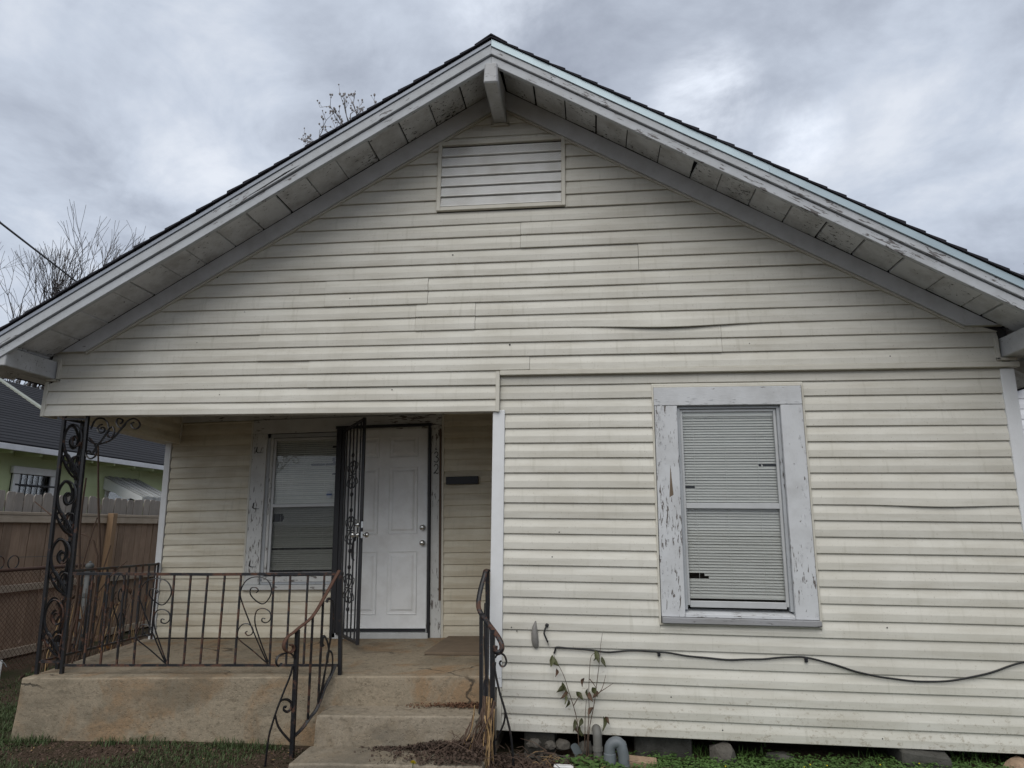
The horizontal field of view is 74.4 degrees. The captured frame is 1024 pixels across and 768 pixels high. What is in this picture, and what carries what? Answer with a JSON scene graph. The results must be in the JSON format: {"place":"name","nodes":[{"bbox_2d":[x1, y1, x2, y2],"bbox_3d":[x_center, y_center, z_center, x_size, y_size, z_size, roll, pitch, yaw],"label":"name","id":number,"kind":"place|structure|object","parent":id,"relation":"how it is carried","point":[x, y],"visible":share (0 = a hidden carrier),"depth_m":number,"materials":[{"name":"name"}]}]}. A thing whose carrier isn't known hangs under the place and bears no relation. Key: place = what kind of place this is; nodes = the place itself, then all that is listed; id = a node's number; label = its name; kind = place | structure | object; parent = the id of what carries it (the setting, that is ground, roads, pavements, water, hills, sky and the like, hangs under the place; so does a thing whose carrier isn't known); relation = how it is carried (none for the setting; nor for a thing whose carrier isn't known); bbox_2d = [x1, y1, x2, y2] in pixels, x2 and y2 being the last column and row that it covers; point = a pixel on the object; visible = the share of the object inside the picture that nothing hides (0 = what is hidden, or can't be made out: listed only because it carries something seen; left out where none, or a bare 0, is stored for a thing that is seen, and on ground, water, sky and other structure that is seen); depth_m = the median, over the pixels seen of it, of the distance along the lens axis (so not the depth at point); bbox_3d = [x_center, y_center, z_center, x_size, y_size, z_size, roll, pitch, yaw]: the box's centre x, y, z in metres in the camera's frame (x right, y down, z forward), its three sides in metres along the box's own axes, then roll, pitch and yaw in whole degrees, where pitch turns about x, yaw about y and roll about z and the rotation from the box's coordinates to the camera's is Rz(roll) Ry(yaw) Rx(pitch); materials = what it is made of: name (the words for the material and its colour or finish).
{"place":"outdoors","nodes":[
{"label":"outdoors","id":0,"kind":"place"},
{"bbox_2d":[0,221,75,281],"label":"overhead wire","id":1,"kind":"object","parent":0,"point":[28,244],"visible":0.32,"depth_m":11.02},
{"bbox_2d":[0,378,165,513],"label":"green house","id":2,"kind":"structure","parent":0,"point":[131,468],"depth_m":13.44,"materials":[{"name":"paint"}]},
{"bbox_2d":[10,466,55,511],"bbox_3d":[-8.602,2.235,12.038,0.110,1.460,1.060,-1,-12,7],"label":"window","id":3,"kind":"structure","parent":2,"relation":"in","point":[26,480],"depth_m":12.11,"materials":[{"name":"white glass"}]},
{"bbox_2d":[104,490,131,501],"bbox_3d":[-8.339,2.750,14.316,0.085,1.200,1.040,-1,-12,7],"label":"window","id":4,"kind":"structure","parent":2,"relation":"in","point":[108,494],"depth_m":14.17,"materials":[{"name":"white plastic"}]},
{"bbox_2d":[0,662,284,767],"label":"grass","id":5,"kind":"structure","parent":0,"point":[4,720],"depth_m":4.73,"materials":[{"name":"green plant"}]},
{"bbox_2d":[0,626,1012,767],"bbox_3d":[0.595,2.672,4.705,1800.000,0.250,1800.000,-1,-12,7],"label":"ground","id":6,"kind":"structure","parent":0,"point":[790,748],"depth_m":4.82,"materials":[{"name":"soil"}]},
{"bbox_2d":[0,660,6,674],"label":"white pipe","id":7,"kind":"object","parent":6,"relation":"on","point":[1,661],"visible":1,"depth_m":6.91,"materials":[{"name":"plastic"}]},
{"bbox_2d":[0,279,43,388],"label":"bare tree","id":8,"kind":"object","parent":6,"relation":"on","point":[18,381],"visible":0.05,"depth_m":23.26,"materials":[{"name":"brown plant"}]},
{"bbox_2d":[0,555,85,672],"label":"chain link fence","id":9,"kind":"object","parent":6,"relation":"on","point":[25,569],"visible":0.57,"depth_m":7.85,"materials":[{"name":"grey metal"}]},
{"bbox_2d":[0,230,96,384],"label":"bare tree","id":10,"kind":"object","parent":6,"relation":"on","point":[13,314],"visible":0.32,"depth_m":24.92,"materials":[{"name":"brown plant"}]},
{"bbox_2d":[15,199,141,389],"bbox_3d":[-15.120,0.017,20.765,6.932,11.715,7.160,7,-13,-26],"label":"bare tree","id":11,"kind":"object","parent":6,"relation":"on","point":[58,285],"visible":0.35,"depth_m":20.38,"materials":[{"name":"brown plant"}]},
{"bbox_2d":[0,511,158,658],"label":"board fence","id":12,"kind":"object","parent":6,"relation":"on","point":[24,538],"visible":0.36,"depth_m":9.37,"materials":[{"name":"brown wood"}]},
{"bbox_2d":[34,446,126,663],"bbox_3d":[-4.056,1.742,6.242,1.050,2.412,0.531,-6,-14,29],"label":"bare shrub","id":13,"kind":"object","parent":6,"relation":"on","point":[78,579],"visible":0.58,"depth_m":6.12,"materials":[{"name":"brown plant"}]},
{"bbox_2d":[0,490,160,517],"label":"picket fence","id":14,"kind":"object","parent":6,"relation":"on","point":[13,502],"visible":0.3,"depth_m":10.13,"materials":[{"name":"grey wood"}]},
{"bbox_2d":[17,587,149,679],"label":"dead weeds","id":15,"kind":"object","parent":6,"relation":"on","point":[45,653],"visible":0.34,"depth_m":6.65,"materials":[{"name":"brown plant"}]},
{"bbox_2d":[74,561,94,661],"bbox_3d":[-5.020,2.771,7.886,0.118,1.361,0.114,-1,-12,7],"label":"gate post","id":16,"kind":"object","parent":6,"relation":"on","point":[90,564],"visible":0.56,"depth_m":7.91,"materials":[{"name":"metal"}]},
{"bbox_2d":[119,226,145,254],"bbox_3d":[-14.105,0.528,21.894,5.482,11.232,6.374,-5,-13,24],"label":"bare tree","id":17,"kind":"object","parent":6,"relation":"on","point":[138,240],"visible":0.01,"depth_m":21.69,"materials":[{"name":"brown plant"}]},
{"bbox_2d":[0,732,282,752],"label":"grass","id":18,"kind":"structure","parent":6,"relation":"on","point":[113,742],"depth_m":4.94,"materials":[{"name":"green plant"}]},
{"bbox_2d":[0,740,307,767],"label":"soil crumbs","id":19,"kind":"object","parent":6,"relation":"on","point":[136,748],"visible":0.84,"depth_m":4.74,"materials":[{"name":"soil"}]},
{"bbox_2d":[10,740,298,767],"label":"pale straw bits","id":20,"kind":"object","parent":6,"relation":"on","point":[133,750],"visible":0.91,"depth_m":4.81,"materials":[{"name":"beige plant"}]},
{"bbox_2d":[11,637,504,767],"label":"concrete porch","id":21,"kind":"object","parent":6,"relation":"on","point":[373,686],"visible":0.69,"depth_m":5.05,"materials":[{"name":"beige concrete"}]},
{"bbox_2d":[34,416,140,674],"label":"iron column","id":22,"kind":"structure","parent":21,"relation":"on","point":[76,469],"depth_m":5.57,"materials":[{"name":"black metal"}]},
{"bbox_2d":[66,562,159,655],"bbox_3d":[-3.670,2.074,6.265,0.035,0.758,1.348,0,-12,1],"label":"porch railing","id":23,"kind":"object","parent":21,"relation":"on","point":[153,605],"visible":0.74,"depth_m":6.21,"materials":[{"name":"metal"}]},
{"bbox_2d":[63,572,343,674],"bbox_3d":[-2.418,1.842,5.271,2.308,0.757,0.034,-1,-12,7],"label":"porch railing","id":24,"kind":"object","parent":21,"relation":"on","point":[303,664],"visible":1,"depth_m":5.27,"materials":[{"name":"metal"}]},
{"bbox_2d":[354,739,465,752],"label":"leaf litter","id":25,"kind":"object","parent":21,"relation":"on","point":[430,744],"visible":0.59,"depth_m":4.54,"materials":[{"name":"brown plant"}]},
{"bbox_2d":[398,702,478,709],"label":"leaf litter","id":26,"kind":"object","parent":21,"relation":"on","point":[458,704],"visible":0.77,"depth_m":4.83,"materials":[{"name":"brown plant"}]},
{"bbox_2d":[424,636,483,654],"bbox_3d":[-0.410,2.337,6.041,0.580,0.053,0.820,-1,-12,7],"label":"door mat","id":27,"kind":"object","parent":21,"relation":"on","point":[458,645],"depth_m":5.90,"materials":[{"name":"brown fabric"}]},
{"bbox_2d":[264,570,340,766],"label":"stair railing","id":28,"kind":"object","parent":6,"relation":"on","point":[295,646],"visible":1,"depth_m":4.78,"materials":[{"name":"brown metal"}]},
{"bbox_2d":[298,84,376,146],"bbox_3d":[-3.927,-1.149,15.276,1.725,11.912,2.297,-14,-19,50],"label":"bare tree","id":29,"kind":"object","parent":6,"relation":"on","point":[334,110],"visible":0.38,"depth_m":16.09,"materials":[{"name":"brown plant"}]},
{"bbox_2d":[369,731,574,767],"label":"leaf litter","id":30,"kind":"object","parent":6,"relation":"on","point":[474,755],"visible":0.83,"depth_m":4.37,"materials":[{"name":"brown plant"}]},
{"bbox_2d":[457,696,495,767],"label":"dead vine","id":31,"kind":"object","parent":6,"relation":"on","point":[487,714],"visible":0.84,"depth_m":4.40,"materials":[{"name":"brown plant"}]},
{"bbox_2d":[476,569,514,766],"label":"stair railing","id":32,"kind":"object","parent":6,"relation":"on","point":[495,652],"visible":0.94,"depth_m":4.65,"materials":[{"name":"metal"}]},
{"bbox_2d":[0,33,1023,757],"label":"house","id":33,"kind":"structure","parent":6,"relation":"on","point":[548,303],"depth_m":5.27,"materials":[{"name":"beige plastic"}]},
{"bbox_2d":[270,439,336,569],"bbox_3d":[-2.153,1.236,7.029,0.725,1.370,0.036,-1,-12,7],"label":"window blind","id":34,"kind":"object","parent":33,"relation":"attached to","point":[315,525],"depth_m":7.02,"materials":[{"name":"grey plastic"}]},
{"bbox_2d":[326,491,331,497],"bbox_3d":[-1.891,1.143,6.980,0.064,0.067,0.003,-1,-12,7],"label":"window sticker","id":35,"kind":"object","parent":33,"relation":"attached to","point":[328,494],"depth_m":6.98,"materials":[{"name":"blue paper"}]},
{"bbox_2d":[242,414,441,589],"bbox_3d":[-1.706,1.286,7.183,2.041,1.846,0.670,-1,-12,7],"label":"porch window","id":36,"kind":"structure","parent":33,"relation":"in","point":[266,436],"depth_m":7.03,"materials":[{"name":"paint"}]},
{"bbox_2d":[341,428,427,631],"bbox_3d":[-1.300,1.448,6.823,0.946,2.025,0.098,-1,-12,7],"label":"front door","id":37,"kind":"structure","parent":33,"relation":"in","point":[393,581],"depth_m":6.81,"materials":[{"name":"paint"}]},
{"bbox_2d":[446,476,478,484],"bbox_3d":[-0.500,0.969,6.784,0.332,0.085,0.036,-1,-12,7],"label":"wall plaque","id":38,"kind":"object","parent":33,"relation":"attached to","point":[462,480],"depth_m":6.77,"materials":[{"name":"black paint"}]},
{"bbox_2d":[531,621,538,647],"bbox_3d":[0.166,1.822,4.905,0.054,0.189,0.032,-1,-12,7],"label":"wall flap","id":39,"kind":"object","parent":33,"relation":"attached to","point":[534,638],"depth_m":4.89,"materials":[{"name":"white plastic"}]},
{"bbox_2d":[543,623,548,644],"bbox_3d":[0.249,1.815,4.899,0.042,0.151,0.041,-1,-12,7],"label":"cable stub","id":40,"kind":"object","parent":33,"relation":"attached to","point":[546,625],"visible":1,"depth_m":4.88,"materials":[{"name":"metal"}]},
{"bbox_2d":[592,724,602,760],"bbox_3d":[0.599,2.538,4.734,0.076,0.299,0.223,-1,-12,7],"label":"drain elbow","id":41,"kind":"object","parent":33,"relation":"attached to","point":[597,741],"visible":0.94,"depth_m":4.65,"materials":[{"name":"grey plastic"}]},
{"bbox_2d":[682,412,784,599],"bbox_3d":[1.632,0.883,5.024,0.694,1.375,0.036,-1,-12,7],"label":"window blind","id":42,"kind":"object","parent":33,"relation":"attached to","point":[707,546],"depth_m":5.01,"materials":[{"name":"white plastic"}]},
{"bbox_2d":[651,384,822,628],"bbox_3d":[1.652,0.943,5.227,1.116,1.782,0.672,-1,-12,7],"label":"front window","id":43,"kind":"structure","parent":33,"relation":"in","point":[801,606],"depth_m":4.95,"materials":[{"name":"paint"}]},
{"bbox_2d":[554,646,1023,682],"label":"cable","id":44,"kind":"object","parent":33,"relation":"attached to","point":[883,677],"depth_m":4.67,"materials":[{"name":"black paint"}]},
{"bbox_2d":[526,738,540,747],"bbox_3d":[0.154,2.533,4.755,0.106,0.065,0.070,-1,-12,7],"label":"stone","id":45,"kind":"object","parent":6,"relation":"on","point":[532,744],"visible":0.97,"depth_m":4.74,"materials":[{"name":"grey stone"}]},
{"bbox_2d":[424,727,673,767],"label":"dry twigs","id":46,"kind":"object","parent":6,"relation":"on","point":[539,765],"visible":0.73,"depth_m":4.42,"materials":[{"name":"brown plant"}]},
{"bbox_2d":[544,740,555,750],"bbox_3d":[0.268,2.552,4.759,0.078,0.071,0.073,2,-12,-8],"label":"stone","id":47,"kind":"object","parent":6,"relation":"on","point":[549,745],"visible":1,"depth_m":4.74,"materials":[{"name":"grey stone"}]},
{"bbox_2d":[499,751,607,767],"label":"dry twigs","id":48,"kind":"object","parent":6,"relation":"on","point":[553,761],"visible":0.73,"depth_m":4.54,"materials":[{"name":"brown plant"}]},
{"bbox_2d":[555,738,570,750],"bbox_3d":[0.358,2.546,4.763,0.110,0.073,0.089,-1,-12,7],"label":"stone","id":49,"kind":"object","parent":6,"relation":"on","point":[562,744],"visible":1,"depth_m":4.74,"materials":[{"name":"grey stone"}]},
{"bbox_2d":[554,764,573,767],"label":"litter piece","id":50,"kind":"object","parent":6,"relation":"on","point":[565,766],"visible":0.88,"depth_m":4.42,"materials":[{"name":"white paper"}]},
{"bbox_2d":[507,751,623,767],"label":"rubble","id":51,"kind":"object","parent":6,"relation":"on","point":[539,757],"visible":0.27,"depth_m":4.68,"materials":[{"name":"grey stone"}]},
{"bbox_2d":[571,743,582,756],"bbox_3d":[0.446,2.501,4.605,0.091,0.095,0.020,-1,-12,7],"label":"pipe shard","id":52,"kind":"object","parent":51,"relation":"on","point":[575,748],"visible":0.96,"depth_m":4.61,"materials":[{"name":"grey plastic"}]},
{"bbox_2d":[549,633,612,756],"bbox_3d":[0.487,2.178,4.735,0.449,0.821,0.096,-1,-12,7],"label":"thin shrub","id":53,"kind":"object","parent":6,"relation":"on","point":[562,687],"visible":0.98,"depth_m":4.75,"materials":[{"name":"green plant"}]},
{"bbox_2d":[579,740,592,756],"bbox_3d":[0.517,2.551,4.720,0.127,0.104,0.097,-1,-12,7],"label":"stone","id":54,"kind":"object","parent":6,"relation":"on","point":[581,744],"visible":0.66,"depth_m":4.69,"materials":[{"name":"grey stone"}]},
{"bbox_2d":[556,754,642,767],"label":"broad leaf weeds","id":55,"kind":"object","parent":6,"relation":"on","point":[596,763],"visible":0.97,"depth_m":4.47,"materials":[{"name":"green plant"}]},
{"bbox_2d":[604,736,629,767],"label":"drain pipe","id":56,"kind":"object","parent":6,"relation":"on","point":[617,743],"visible":0.95,"depth_m":4.49,"materials":[{"name":"grey plastic"}]},
{"bbox_2d":[629,755,656,767],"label":"wood block","id":57,"kind":"object","parent":6,"relation":"on","point":[639,760],"depth_m":4.53,"materials":[{"name":"beige wood"}]},
{"bbox_2d":[709,741,737,765],"bbox_3d":[1.447,2.542,4.630,0.180,0.153,0.136,-1,-12,7],"label":"stone","id":58,"kind":"object","parent":6,"relation":"on","point":[723,750],"visible":0.8,"depth_m":4.59,"materials":[{"name":"grey stone"}]},
{"bbox_2d":[765,751,793,762],"bbox_3d":[1.838,2.560,4.632,0.188,0.062,0.107,-4,-13,19],"label":"stone","id":59,"kind":"object","parent":6,"relation":"on","point":[782,754],"visible":0.75,"depth_m":4.61,"materials":[{"name":"grey stone"}]},
{"bbox_2d":[574,749,1012,767],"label":"clover","id":60,"kind":"object","parent":6,"relation":"on","point":[762,759],"visible":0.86,"depth_m":4.48,"materials":[{"name":"green plant"}]},
{"bbox_2d":[601,741,1000,767],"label":"grass","id":61,"kind":"structure","parent":6,"relation":"on","point":[951,757],"depth_m":4.62,"materials":[{"name":"green plant"}]},
{"bbox_2d":[888,748,952,767],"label":"concrete chunk","id":62,"kind":"object","parent":6,"relation":"on","point":[924,756],"visible":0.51,"depth_m":4.43,"materials":[{"name":"grey concrete"}]},
{"bbox_2d":[1003,756,1023,767],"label":"stone","id":63,"kind":"object","parent":6,"relation":"on","point":[1016,761],"visible":0.93,"depth_m":4.38,"materials":[{"name":"beige stone"}]},
{"bbox_2d":[1017,389,1023,432],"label":"white house","id":64,"kind":"structure","parent":6,"relation":"on","point":[1021,397],"depth_m":12.38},
{"bbox_2d":[0,0,1023,387],"label":"sky","id":65,"kind":"structure","parent":0,"point":[138,114],"materials":[{"name":"grey"}]}
]}

